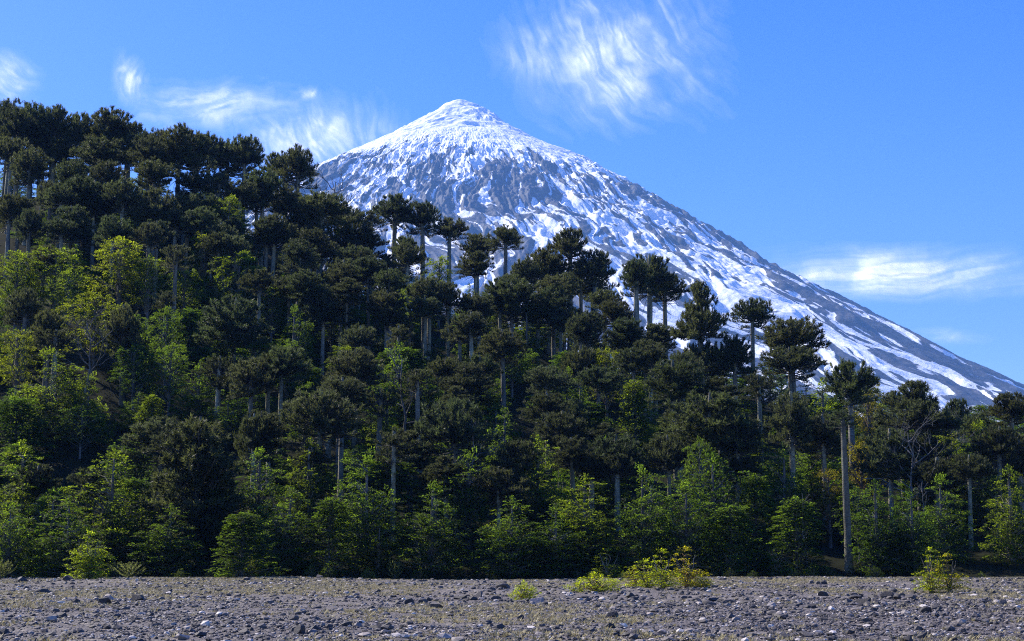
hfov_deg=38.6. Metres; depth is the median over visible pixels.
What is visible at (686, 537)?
southern beech
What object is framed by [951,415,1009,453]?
southern beech
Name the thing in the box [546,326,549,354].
monkey puzzle tree
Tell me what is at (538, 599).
stone
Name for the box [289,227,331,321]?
monkey puzzle tree
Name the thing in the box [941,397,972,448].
monkey puzzle tree
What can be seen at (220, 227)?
monkey puzzle tree
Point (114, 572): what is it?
edge plant
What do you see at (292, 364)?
monkey puzzle tree
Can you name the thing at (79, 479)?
monkey puzzle tree
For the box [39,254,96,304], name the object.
southern beech
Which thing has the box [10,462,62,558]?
monkey puzzle tree
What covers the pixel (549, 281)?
monkey puzzle tree
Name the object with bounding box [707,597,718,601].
stone
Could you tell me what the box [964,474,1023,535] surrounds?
southern beech
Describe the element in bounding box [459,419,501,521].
dead tree
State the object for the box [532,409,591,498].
monkey puzzle tree
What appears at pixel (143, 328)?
southern beech
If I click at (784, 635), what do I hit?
stone
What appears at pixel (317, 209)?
monkey puzzle tree
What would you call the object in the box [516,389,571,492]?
monkey puzzle tree
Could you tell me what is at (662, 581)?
beech sapling
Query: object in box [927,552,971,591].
beech sapling
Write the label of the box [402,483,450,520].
southern beech
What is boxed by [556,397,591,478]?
monkey puzzle tree
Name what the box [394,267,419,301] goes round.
southern beech
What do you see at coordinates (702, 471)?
southern beech
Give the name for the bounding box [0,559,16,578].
young monkey puzzle
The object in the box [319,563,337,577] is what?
edge plant
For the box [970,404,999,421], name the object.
southern beech
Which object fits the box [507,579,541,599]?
shrub
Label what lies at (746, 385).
southern beech
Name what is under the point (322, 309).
monkey puzzle tree
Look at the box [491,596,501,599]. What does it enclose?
stone
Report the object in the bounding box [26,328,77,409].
monkey puzzle tree
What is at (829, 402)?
southern beech
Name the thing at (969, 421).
monkey puzzle tree
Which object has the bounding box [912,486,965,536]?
southern beech
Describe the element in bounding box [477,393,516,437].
southern beech
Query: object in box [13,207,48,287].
monkey puzzle tree
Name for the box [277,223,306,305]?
monkey puzzle tree
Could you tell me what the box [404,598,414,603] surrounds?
stone
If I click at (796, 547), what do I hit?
southern beech
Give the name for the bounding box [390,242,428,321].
monkey puzzle tree
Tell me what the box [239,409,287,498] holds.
monkey puzzle tree
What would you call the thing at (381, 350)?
southern beech
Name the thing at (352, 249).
monkey puzzle tree
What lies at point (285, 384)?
southern beech
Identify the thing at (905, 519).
southern beech
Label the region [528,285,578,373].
monkey puzzle tree
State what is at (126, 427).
southern beech
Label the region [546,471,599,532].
southern beech
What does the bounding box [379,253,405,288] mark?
monkey puzzle tree
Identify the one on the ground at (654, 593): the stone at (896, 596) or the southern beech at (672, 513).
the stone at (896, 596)
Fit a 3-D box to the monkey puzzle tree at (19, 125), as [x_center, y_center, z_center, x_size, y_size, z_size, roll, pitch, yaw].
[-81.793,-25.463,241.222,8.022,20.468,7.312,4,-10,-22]
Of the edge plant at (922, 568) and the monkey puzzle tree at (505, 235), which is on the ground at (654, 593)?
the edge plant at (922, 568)
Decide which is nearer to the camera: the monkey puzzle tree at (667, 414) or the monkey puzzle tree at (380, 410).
the monkey puzzle tree at (380, 410)
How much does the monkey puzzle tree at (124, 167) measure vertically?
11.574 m
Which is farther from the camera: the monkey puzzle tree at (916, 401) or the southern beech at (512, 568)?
the monkey puzzle tree at (916, 401)
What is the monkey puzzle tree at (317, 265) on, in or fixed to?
on the hillside
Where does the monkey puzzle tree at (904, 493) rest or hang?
on the hillside
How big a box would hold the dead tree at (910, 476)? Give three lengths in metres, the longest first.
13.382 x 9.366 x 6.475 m
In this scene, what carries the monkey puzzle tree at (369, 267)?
on the hillside
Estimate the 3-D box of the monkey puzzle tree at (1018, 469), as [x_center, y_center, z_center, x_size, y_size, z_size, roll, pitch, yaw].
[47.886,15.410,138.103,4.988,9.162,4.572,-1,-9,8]
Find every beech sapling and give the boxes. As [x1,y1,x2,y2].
[589,548,626,577]
[619,557,668,587]
[621,567,644,586]
[644,548,685,588]
[668,546,712,588]
[717,546,745,575]
[763,541,792,576]
[788,555,806,575]
[911,546,954,593]
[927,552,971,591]
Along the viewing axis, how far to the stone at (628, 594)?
64.31 m
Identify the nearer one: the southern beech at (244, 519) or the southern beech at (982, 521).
the southern beech at (244, 519)
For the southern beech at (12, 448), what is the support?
on the hillside
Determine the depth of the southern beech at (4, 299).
191.72 m
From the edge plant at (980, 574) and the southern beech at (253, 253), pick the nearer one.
the edge plant at (980, 574)
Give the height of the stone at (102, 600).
0.434 m
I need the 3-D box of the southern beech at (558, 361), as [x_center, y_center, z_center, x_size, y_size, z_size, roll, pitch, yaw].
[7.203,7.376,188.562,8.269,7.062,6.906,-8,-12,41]
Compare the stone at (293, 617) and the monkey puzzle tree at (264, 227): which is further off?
the monkey puzzle tree at (264, 227)
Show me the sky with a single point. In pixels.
(823, 136)
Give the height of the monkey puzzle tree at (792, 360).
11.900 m
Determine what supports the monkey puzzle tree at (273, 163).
on the hillside
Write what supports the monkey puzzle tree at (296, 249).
on the hillside
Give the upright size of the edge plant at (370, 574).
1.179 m
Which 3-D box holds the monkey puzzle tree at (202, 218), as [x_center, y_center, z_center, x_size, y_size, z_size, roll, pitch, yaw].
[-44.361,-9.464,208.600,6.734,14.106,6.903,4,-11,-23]
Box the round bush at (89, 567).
[61,529,112,579]
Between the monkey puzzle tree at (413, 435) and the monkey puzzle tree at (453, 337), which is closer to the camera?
the monkey puzzle tree at (413, 435)
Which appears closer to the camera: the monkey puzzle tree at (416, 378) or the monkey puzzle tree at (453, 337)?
the monkey puzzle tree at (416, 378)
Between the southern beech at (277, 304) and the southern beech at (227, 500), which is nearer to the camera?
the southern beech at (227, 500)
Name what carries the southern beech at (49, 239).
on the hillside
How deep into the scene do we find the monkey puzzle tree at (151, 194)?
211.31 m
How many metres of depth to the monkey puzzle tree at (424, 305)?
191.86 m
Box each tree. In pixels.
[0,97,34,195]
[0,106,41,218]
[0,134,32,233]
[0,144,5,201]
[0,192,22,277]
[0,217,13,260]
[0,462,13,484]
[2,311,35,376]
[4,286,44,380]
[8,145,53,244]
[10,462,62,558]
[12,194,33,267]
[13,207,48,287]
[19,100,50,207]
[23,243,62,322]
[26,308,68,398]
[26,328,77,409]
[29,142,53,214]
[32,103,76,218]
[33,179,59,241]
[34,139,58,212]
[38,182,83,267]
[38,300,117,405]
[40,216,81,303]
[45,137,80,217]
[49,203,97,278]
[52,157,90,185]
[52,404,116,458]
[54,173,105,265]
[61,111,95,169]
[66,467,109,550]
[69,135,131,240]
[75,141,94,195]
[77,105,142,160]
[79,194,113,269]
[89,158,128,255]
[92,214,135,306]
[94,183,134,251]
[98,174,142,269]
[102,225,135,303]
[102,303,143,405]
[110,120,145,186]
[115,149,138,172]
[118,415,188,499]
[120,129,150,191]
[125,185,180,279]
[126,136,172,190]
[129,155,178,252]
[129,221,167,313]
[130,200,168,249]
[136,218,180,301]
[136,413,257,556]
[142,428,204,535]
[144,126,167,195]
[151,290,182,360]
[158,208,190,286]
[159,120,206,233]
[159,243,194,341]
[167,190,199,247]
[170,192,206,266]
[174,166,214,251]
[180,205,220,295]
[181,224,204,256]
[183,129,218,173]
[183,155,216,193]
[191,354,238,421]
[192,293,274,398]
[194,229,234,296]
[196,193,226,274]
[196,231,235,299]
[198,171,231,197]
[202,219,239,307]
[203,171,233,220]
[204,130,223,197]
[204,231,251,295]
[204,256,236,306]
[210,138,243,179]
[214,133,265,233]
[217,179,263,275]
[217,215,246,238]
[221,197,259,222]
[225,357,278,458]
[233,410,280,511]
[237,268,279,354]
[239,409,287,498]
[243,167,283,269]
[243,216,290,292]
[245,183,278,268]
[247,351,290,413]
[253,213,291,291]
[257,344,312,452]
[258,150,294,213]
[265,411,290,492]
[267,183,302,273]
[270,274,300,342]
[272,143,318,194]
[276,260,307,340]
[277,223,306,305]
[277,388,364,510]
[278,238,321,324]
[283,246,320,305]
[284,210,315,228]
[284,269,329,358]
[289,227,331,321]
[290,188,352,284]
[290,284,355,374]
[291,445,332,508]
[304,221,338,274]
[308,158,378,234]
[308,375,330,457]
[313,240,341,289]
[316,374,365,480]
[317,375,371,497]
[321,257,353,334]
[324,207,351,257]
[324,262,363,359]
[324,346,390,466]
[326,276,367,345]
[327,264,364,326]
[329,221,373,250]
[334,242,372,319]
[336,207,372,234]
[337,322,383,385]
[341,225,390,311]
[341,249,380,330]
[346,255,389,363]
[358,386,403,483]
[360,287,408,374]
[362,210,388,294]
[368,192,415,267]
[370,268,410,294]
[371,304,414,356]
[372,426,421,541]
[377,348,445,431]
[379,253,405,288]
[381,440,426,525]
[384,429,442,524]
[386,322,415,372]
[387,235,421,307]
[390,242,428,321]
[392,366,441,472]
[396,200,441,283]
[405,275,454,367]
[408,295,445,367]
[410,282,425,359]
[411,471,452,520]
[413,396,499,511]
[422,455,469,542]
[427,354,459,411]
[430,215,469,317]
[435,473,472,547]
[437,364,495,452]
[437,385,477,453]
[438,280,463,356]
[440,321,482,362]
[442,360,494,444]
[450,310,492,360]
[453,250,495,293]
[453,290,478,353]
[453,464,538,548]
[459,233,496,293]
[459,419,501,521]
[462,295,497,354]
[463,352,503,436]
[473,326,530,430]
[482,224,524,275]
[482,276,518,370]
[487,277,546,369]
[489,439,543,536]
[497,273,529,288]
[510,256,545,333]
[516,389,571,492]
[518,296,554,368]
[523,364,577,463]
[526,244,575,327]
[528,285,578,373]
[531,274,574,373]
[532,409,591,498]
[540,307,570,371]
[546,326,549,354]
[547,227,588,350]
[549,435,601,531]
[556,271,583,351]
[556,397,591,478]
[558,342,603,402]
[561,316,602,399]
[563,307,585,387]
[567,308,610,396]
[568,364,623,425]
[569,450,608,520]
[570,247,619,340]
[570,260,590,311]
[573,279,613,335]
[582,422,625,447]
[582,432,657,486]
[585,287,623,344]
[590,297,638,391]
[598,328,639,409]
[598,452,639,531]
[610,317,645,410]
[613,345,651,430]
[618,257,653,374]
[620,252,685,374]
[630,338,667,415]
[638,322,677,417]
[639,343,668,420]
[641,356,709,491]
[642,432,696,513]
[651,388,761,508]
[652,273,691,364]
[656,404,682,478]
[660,322,676,353]
[666,350,704,442]
[669,278,728,387]
[687,375,748,486]
[708,411,767,529]
[713,333,757,398]
[725,455,762,505]
[727,296,776,402]
[738,372,778,473]
[754,314,831,394]
[757,343,829,393]
[763,389,817,522]
[767,392,809,428]
[800,412,848,523]
[800,494,810,562]
[816,356,880,503]
[825,407,860,572]
[851,425,921,522]
[855,407,957,515]
[870,379,965,516]
[879,390,904,419]
[880,428,914,513]
[900,479,907,515]
[911,455,964,541]
[916,483,931,517]
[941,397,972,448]
[946,452,998,548]
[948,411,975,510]
[956,411,997,454]
[963,423,1023,532]
[981,391,1023,487]
[996,437,1023,527]
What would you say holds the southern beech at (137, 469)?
on the hillside
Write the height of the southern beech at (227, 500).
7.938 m
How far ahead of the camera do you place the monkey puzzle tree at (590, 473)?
132.83 m
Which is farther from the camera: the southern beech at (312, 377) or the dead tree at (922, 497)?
the southern beech at (312, 377)
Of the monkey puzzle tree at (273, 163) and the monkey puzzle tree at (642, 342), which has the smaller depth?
the monkey puzzle tree at (642, 342)
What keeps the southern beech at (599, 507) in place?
on the hillside
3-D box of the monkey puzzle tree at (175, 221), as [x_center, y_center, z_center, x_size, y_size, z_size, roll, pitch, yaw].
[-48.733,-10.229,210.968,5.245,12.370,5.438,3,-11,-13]
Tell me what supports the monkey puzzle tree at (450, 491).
on the hillside
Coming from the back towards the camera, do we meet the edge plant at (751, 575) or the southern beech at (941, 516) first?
the southern beech at (941, 516)
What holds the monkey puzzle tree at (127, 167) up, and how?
on the hillside
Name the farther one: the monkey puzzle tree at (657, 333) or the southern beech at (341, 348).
the monkey puzzle tree at (657, 333)
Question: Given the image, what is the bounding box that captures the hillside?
[0,196,1023,579]
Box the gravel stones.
[0,576,1023,640]
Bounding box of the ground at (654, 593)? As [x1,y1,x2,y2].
[0,576,1023,640]
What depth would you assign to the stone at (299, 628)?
33.71 m
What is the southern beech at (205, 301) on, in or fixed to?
on the hillside
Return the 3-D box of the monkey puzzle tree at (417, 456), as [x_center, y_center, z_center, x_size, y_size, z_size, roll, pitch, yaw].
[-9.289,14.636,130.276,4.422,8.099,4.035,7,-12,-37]
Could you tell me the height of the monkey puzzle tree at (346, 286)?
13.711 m
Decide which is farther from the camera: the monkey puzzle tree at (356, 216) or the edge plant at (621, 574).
the monkey puzzle tree at (356, 216)
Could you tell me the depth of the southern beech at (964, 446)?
160.16 m
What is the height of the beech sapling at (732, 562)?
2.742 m
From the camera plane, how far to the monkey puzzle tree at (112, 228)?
197.82 m
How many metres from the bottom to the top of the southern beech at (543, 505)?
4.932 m
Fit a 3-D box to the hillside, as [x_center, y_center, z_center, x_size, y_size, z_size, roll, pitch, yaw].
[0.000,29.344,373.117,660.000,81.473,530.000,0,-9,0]
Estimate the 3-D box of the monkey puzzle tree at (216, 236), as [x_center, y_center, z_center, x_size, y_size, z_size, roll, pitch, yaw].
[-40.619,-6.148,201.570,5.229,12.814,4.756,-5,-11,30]
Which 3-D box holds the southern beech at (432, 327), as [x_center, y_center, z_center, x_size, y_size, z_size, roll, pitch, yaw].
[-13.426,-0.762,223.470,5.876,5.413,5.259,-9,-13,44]
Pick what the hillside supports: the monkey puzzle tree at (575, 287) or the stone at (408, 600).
the monkey puzzle tree at (575, 287)
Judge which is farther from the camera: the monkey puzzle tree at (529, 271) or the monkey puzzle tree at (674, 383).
the monkey puzzle tree at (529, 271)
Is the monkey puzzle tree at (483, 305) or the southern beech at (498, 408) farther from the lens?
the monkey puzzle tree at (483, 305)
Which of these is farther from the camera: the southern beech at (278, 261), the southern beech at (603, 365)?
the southern beech at (278, 261)
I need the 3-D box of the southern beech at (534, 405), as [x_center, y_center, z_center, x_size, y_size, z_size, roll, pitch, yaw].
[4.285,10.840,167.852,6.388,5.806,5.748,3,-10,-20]
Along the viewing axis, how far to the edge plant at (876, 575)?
114.70 m
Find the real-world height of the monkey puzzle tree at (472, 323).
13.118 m
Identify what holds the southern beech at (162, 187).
on the hillside
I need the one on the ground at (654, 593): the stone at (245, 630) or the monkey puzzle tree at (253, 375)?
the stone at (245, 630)
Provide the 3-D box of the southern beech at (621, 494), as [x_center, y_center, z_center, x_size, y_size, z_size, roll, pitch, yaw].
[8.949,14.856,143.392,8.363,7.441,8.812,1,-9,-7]
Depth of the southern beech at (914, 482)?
141.86 m
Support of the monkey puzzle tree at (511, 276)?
on the hillside
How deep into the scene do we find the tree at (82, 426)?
145.41 m
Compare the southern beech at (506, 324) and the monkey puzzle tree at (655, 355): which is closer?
the monkey puzzle tree at (655, 355)
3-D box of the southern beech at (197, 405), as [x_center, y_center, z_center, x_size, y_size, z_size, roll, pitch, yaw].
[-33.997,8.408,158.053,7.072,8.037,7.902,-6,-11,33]
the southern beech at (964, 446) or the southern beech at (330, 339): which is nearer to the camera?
the southern beech at (964, 446)
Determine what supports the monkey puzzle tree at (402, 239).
on the hillside
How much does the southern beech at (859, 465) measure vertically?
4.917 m
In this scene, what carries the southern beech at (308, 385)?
on the hillside
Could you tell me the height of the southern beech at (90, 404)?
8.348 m
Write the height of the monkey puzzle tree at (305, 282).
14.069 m
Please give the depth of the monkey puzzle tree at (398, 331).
172.55 m
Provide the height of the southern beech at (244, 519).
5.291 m
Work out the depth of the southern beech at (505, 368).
193.95 m
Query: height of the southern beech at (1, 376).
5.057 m
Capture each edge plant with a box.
[104,556,126,576]
[172,568,190,577]
[205,568,214,577]
[243,556,264,575]
[302,562,321,576]
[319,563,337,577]
[360,569,372,578]
[363,568,376,578]
[411,568,429,579]
[537,560,558,577]
[571,571,581,578]
[584,568,605,578]
[619,571,627,577]
[705,568,718,576]
[720,568,736,576]
[747,570,757,576]
[789,569,804,576]
[803,563,820,576]
[818,569,841,576]
[865,566,884,576]
[869,569,883,576]
[918,557,940,576]
[977,571,984,577]
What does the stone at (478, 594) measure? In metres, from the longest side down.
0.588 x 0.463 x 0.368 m
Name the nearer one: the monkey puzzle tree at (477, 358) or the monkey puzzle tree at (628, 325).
the monkey puzzle tree at (477, 358)
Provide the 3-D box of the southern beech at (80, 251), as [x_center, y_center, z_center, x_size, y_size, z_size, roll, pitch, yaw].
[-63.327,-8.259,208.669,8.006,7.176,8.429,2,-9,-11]
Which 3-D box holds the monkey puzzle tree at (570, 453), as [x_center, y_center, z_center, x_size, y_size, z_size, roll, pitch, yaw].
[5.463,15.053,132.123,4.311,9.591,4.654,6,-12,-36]
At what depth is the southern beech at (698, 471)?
138.07 m
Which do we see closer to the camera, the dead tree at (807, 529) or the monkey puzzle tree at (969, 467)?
the dead tree at (807, 529)
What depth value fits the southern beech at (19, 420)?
142.51 m
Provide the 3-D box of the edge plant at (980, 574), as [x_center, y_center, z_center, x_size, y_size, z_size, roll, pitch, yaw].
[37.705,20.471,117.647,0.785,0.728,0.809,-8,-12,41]
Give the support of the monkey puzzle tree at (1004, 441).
on the hillside
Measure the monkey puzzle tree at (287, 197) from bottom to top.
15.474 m
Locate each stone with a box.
[17,577,28,581]
[34,588,49,593]
[63,575,72,580]
[98,597,111,603]
[104,594,113,599]
[132,594,144,600]
[176,634,188,639]
[238,628,250,633]
[288,615,298,619]
[294,624,305,633]
[369,624,380,627]
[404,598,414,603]
[417,598,427,602]
[430,601,442,607]
[453,595,466,599]
[475,591,482,597]
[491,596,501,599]
[496,582,509,588]
[530,597,543,603]
[605,611,617,617]
[624,592,634,597]
[702,599,715,604]
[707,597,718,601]
[779,633,791,638]
[787,603,799,606]
[799,631,812,636]
[818,591,828,595]
[849,594,861,598]
[856,598,871,603]
[868,595,877,597]
[880,591,893,597]
[893,594,900,598]
[905,594,915,598]
[920,606,931,612]
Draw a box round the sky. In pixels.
[0,0,1023,383]
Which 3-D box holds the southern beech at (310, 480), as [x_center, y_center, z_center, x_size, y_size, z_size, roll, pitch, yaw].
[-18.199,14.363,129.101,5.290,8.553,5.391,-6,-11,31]
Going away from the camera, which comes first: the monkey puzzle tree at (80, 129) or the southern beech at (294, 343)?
the southern beech at (294, 343)
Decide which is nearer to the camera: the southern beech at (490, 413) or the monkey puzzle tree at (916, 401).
the monkey puzzle tree at (916, 401)
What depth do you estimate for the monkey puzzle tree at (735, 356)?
180.58 m
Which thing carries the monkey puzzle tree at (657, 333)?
on the hillside
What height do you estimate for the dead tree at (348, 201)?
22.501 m
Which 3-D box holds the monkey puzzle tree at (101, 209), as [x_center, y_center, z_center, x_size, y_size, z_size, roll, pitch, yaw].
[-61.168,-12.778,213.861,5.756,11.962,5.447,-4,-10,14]
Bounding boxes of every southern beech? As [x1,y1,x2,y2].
[0,173,36,195]
[0,250,46,335]
[0,285,21,318]
[0,322,14,353]
[0,329,42,393]
[0,344,18,381]
[0,388,36,427]
[0,395,62,464]
[0,439,57,558]
[0,442,52,499]
[0,464,65,511]
[0,486,102,576]
[0,501,45,577]
[3,190,36,213]
[5,261,40,286]
[6,316,61,366]
[6,345,85,437]
[10,207,45,239]
[16,494,114,577]
[20,245,93,308]
[30,234,66,252]
[39,209,57,231]
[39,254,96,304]
[42,268,91,341]
[46,239,92,283]
[48,447,157,565]
[55,291,132,378]
[56,371,114,446]
[76,270,115,305]
[78,236,151,321]
[83,216,101,233]
[97,211,118,224]
[97,476,161,540]
[99,212,141,256]
[99,433,168,499]
[106,343,163,414]
[107,350,148,382]
[110,391,155,431]
[111,314,159,349]
[116,251,164,288]
[124,253,177,328]
[125,502,211,577]
[127,394,168,450]
[133,236,180,272]
[137,181,168,196]
[140,305,188,385]
[142,342,195,414]
[157,307,218,364]
[159,256,214,306]
[164,484,244,540]
[165,266,206,317]
[166,362,226,425]
[176,277,230,319]
[187,229,221,294]
[188,236,207,250]
[192,489,239,556]
[194,340,235,393]
[202,396,247,447]
[207,250,265,306]
[207,511,289,577]
[209,193,251,240]
[215,339,283,398]
[223,384,278,426]
[229,446,295,542]
[230,230,263,266]
[234,439,297,484]
[242,213,253,230]
[247,486,330,571]
[252,291,294,335]
[253,287,293,350]
[254,283,285,322]
[270,251,281,269]
[274,323,325,365]
[275,373,304,389]
[277,303,317,386]
[278,435,337,526]
[283,365,323,407]
[283,420,317,445]
[283,463,344,511]
[292,381,323,432]
[293,496,367,576]
[301,246,324,281]
[311,319,352,352]
[318,446,410,565]
[323,343,377,377]
[327,444,384,487]
[330,299,375,343]
[330,406,398,450]
[331,293,376,321]
[339,457,430,534]
[357,521,404,574]
[360,349,407,408]
[361,387,405,472]
[362,294,383,327]
[365,347,431,400]
[367,341,433,431]
[370,334,413,363]
[376,310,420,345]
[385,479,477,577]
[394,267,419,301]
[396,372,447,429]
[397,287,421,348]
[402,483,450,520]
[411,313,441,331]
[413,443,476,496]
[415,338,447,384]
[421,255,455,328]
[429,446,496,550]
[433,303,456,321]
[450,283,476,356]
[454,338,483,362]
[464,402,527,465]
[466,495,561,579]
[472,376,510,421]
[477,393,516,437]
[478,335,528,382]
[478,407,529,502]
[484,312,525,334]
[486,434,582,540]
[495,348,537,396]
[509,329,543,355]
[511,502,596,578]
[514,307,544,379]
[514,318,567,345]
[515,321,562,349]
[519,499,566,552]
[522,393,567,424]
[527,452,569,496]
[532,432,569,478]
[539,473,630,564]
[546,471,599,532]
[547,350,591,401]
[551,366,594,423]
[554,471,635,522]
[567,334,610,361]
[567,435,644,504]
[577,400,611,441]
[585,345,629,422]
[587,417,645,483]
[590,354,617,391]
[597,462,685,571]
[612,373,647,407]
[612,378,657,463]
[613,472,681,552]
[618,363,665,408]
[621,413,659,452]
[641,402,666,440]
[650,479,726,575]
[655,451,775,560]
[666,451,735,500]
[678,436,728,540]
[695,503,775,575]
[698,450,749,483]
[705,347,732,385]
[707,413,774,470]
[714,450,741,502]
[727,374,768,407]
[729,377,776,428]
[733,472,785,559]
[747,466,781,510]
[751,441,819,541]
[752,363,798,407]
[752,495,831,576]
[757,448,812,503]
[765,374,799,398]
[779,380,840,429]
[780,430,857,496]
[795,377,856,473]
[805,467,853,548]
[805,479,871,543]
[807,393,825,418]
[813,393,843,413]
[825,394,860,419]
[831,485,893,562]
[837,436,887,520]
[837,442,882,482]
[841,479,916,576]
[846,383,887,450]
[846,413,880,450]
[853,388,884,412]
[855,402,897,427]
[876,485,949,575]
[886,470,949,518]
[886,499,939,555]
[902,472,987,565]
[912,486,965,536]
[925,431,964,504]
[943,419,1023,528]
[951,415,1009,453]
[952,440,970,484]
[953,436,1011,491]
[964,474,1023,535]
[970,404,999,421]
[974,465,1023,565]
[987,474,1017,504]
[1002,416,1023,432]
[1015,423,1023,434]
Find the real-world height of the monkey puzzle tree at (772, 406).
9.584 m
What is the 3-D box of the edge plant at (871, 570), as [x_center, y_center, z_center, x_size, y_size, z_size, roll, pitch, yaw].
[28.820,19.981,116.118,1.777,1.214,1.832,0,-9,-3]
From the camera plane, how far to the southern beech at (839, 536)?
132.29 m
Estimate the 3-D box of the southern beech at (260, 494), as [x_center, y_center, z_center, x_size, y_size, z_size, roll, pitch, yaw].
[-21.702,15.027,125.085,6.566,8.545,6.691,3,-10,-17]
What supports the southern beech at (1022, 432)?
on the hillside
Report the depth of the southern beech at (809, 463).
150.07 m
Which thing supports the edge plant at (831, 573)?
on the ground at (654, 593)
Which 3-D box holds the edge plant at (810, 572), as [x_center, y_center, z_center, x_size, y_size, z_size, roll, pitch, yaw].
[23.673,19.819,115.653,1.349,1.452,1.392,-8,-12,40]
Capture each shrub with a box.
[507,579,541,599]
[563,571,629,591]
[690,574,716,587]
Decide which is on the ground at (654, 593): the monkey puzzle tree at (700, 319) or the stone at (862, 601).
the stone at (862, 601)
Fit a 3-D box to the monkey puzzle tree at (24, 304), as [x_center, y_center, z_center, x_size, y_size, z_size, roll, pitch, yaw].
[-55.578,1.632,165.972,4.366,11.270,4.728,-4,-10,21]
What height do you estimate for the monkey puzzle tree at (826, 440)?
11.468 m
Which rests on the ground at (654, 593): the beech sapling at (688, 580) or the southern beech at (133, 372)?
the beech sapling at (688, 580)
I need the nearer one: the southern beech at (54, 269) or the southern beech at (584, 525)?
the southern beech at (584, 525)
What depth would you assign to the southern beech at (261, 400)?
161.22 m
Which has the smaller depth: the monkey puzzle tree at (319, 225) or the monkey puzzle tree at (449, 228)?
the monkey puzzle tree at (319, 225)
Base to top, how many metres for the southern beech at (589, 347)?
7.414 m
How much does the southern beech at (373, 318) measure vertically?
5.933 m
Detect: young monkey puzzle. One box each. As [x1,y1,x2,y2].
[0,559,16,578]
[110,561,144,577]
[383,560,402,578]
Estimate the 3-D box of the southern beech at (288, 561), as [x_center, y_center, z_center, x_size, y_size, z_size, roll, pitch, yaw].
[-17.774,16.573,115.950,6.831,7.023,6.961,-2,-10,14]
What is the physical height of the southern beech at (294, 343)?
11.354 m
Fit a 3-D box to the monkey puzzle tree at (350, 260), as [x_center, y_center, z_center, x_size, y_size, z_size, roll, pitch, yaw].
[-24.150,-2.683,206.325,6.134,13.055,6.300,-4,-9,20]
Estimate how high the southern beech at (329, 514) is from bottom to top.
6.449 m
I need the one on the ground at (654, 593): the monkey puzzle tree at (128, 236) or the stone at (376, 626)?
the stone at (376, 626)
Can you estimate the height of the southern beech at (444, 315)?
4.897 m
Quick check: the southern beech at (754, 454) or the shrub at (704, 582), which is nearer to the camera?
the shrub at (704, 582)
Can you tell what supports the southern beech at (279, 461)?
on the hillside
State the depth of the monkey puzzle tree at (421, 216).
250.05 m
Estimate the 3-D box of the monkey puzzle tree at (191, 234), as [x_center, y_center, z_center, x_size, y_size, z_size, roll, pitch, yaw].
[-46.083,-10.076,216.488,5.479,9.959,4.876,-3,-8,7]
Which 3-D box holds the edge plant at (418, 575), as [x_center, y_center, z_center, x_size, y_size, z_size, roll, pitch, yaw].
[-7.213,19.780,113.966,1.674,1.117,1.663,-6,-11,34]
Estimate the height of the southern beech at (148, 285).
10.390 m
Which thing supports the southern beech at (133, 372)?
on the hillside
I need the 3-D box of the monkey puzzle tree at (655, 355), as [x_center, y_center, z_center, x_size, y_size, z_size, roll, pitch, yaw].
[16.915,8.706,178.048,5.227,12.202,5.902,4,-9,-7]
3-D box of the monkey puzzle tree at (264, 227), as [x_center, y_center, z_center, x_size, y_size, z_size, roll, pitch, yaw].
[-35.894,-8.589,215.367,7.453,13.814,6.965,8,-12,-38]
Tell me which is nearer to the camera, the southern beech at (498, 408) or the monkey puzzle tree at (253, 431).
the monkey puzzle tree at (253, 431)
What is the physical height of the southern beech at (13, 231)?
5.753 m
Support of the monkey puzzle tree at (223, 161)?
on the hillside
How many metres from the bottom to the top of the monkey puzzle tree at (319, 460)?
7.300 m
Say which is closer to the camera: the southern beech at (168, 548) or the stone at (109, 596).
the stone at (109, 596)
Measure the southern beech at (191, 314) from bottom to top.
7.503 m
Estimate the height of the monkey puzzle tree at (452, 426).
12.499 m
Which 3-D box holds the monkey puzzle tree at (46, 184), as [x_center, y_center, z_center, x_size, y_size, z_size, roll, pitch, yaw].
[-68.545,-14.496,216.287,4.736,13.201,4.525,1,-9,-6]
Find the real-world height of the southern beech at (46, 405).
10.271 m
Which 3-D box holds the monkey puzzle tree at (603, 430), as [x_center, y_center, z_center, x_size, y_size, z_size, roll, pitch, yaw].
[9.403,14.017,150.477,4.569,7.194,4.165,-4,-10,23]
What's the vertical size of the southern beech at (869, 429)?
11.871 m
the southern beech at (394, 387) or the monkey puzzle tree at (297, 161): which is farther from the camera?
the monkey puzzle tree at (297, 161)
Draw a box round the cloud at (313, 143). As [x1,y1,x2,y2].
[287,126,337,149]
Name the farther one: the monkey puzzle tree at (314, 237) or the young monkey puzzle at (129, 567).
the monkey puzzle tree at (314, 237)
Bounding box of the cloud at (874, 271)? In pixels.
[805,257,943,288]
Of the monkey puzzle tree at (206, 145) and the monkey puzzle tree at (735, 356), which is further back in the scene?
the monkey puzzle tree at (206, 145)
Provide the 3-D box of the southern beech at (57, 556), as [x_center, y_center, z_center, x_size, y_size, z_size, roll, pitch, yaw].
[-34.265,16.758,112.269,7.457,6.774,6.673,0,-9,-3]
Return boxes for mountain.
[230,99,1023,429]
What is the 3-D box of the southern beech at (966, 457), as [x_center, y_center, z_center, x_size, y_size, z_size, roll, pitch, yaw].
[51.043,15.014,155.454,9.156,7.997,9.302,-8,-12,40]
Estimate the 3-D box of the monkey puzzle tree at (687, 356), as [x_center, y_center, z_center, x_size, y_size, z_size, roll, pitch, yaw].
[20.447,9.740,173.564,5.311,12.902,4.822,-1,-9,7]

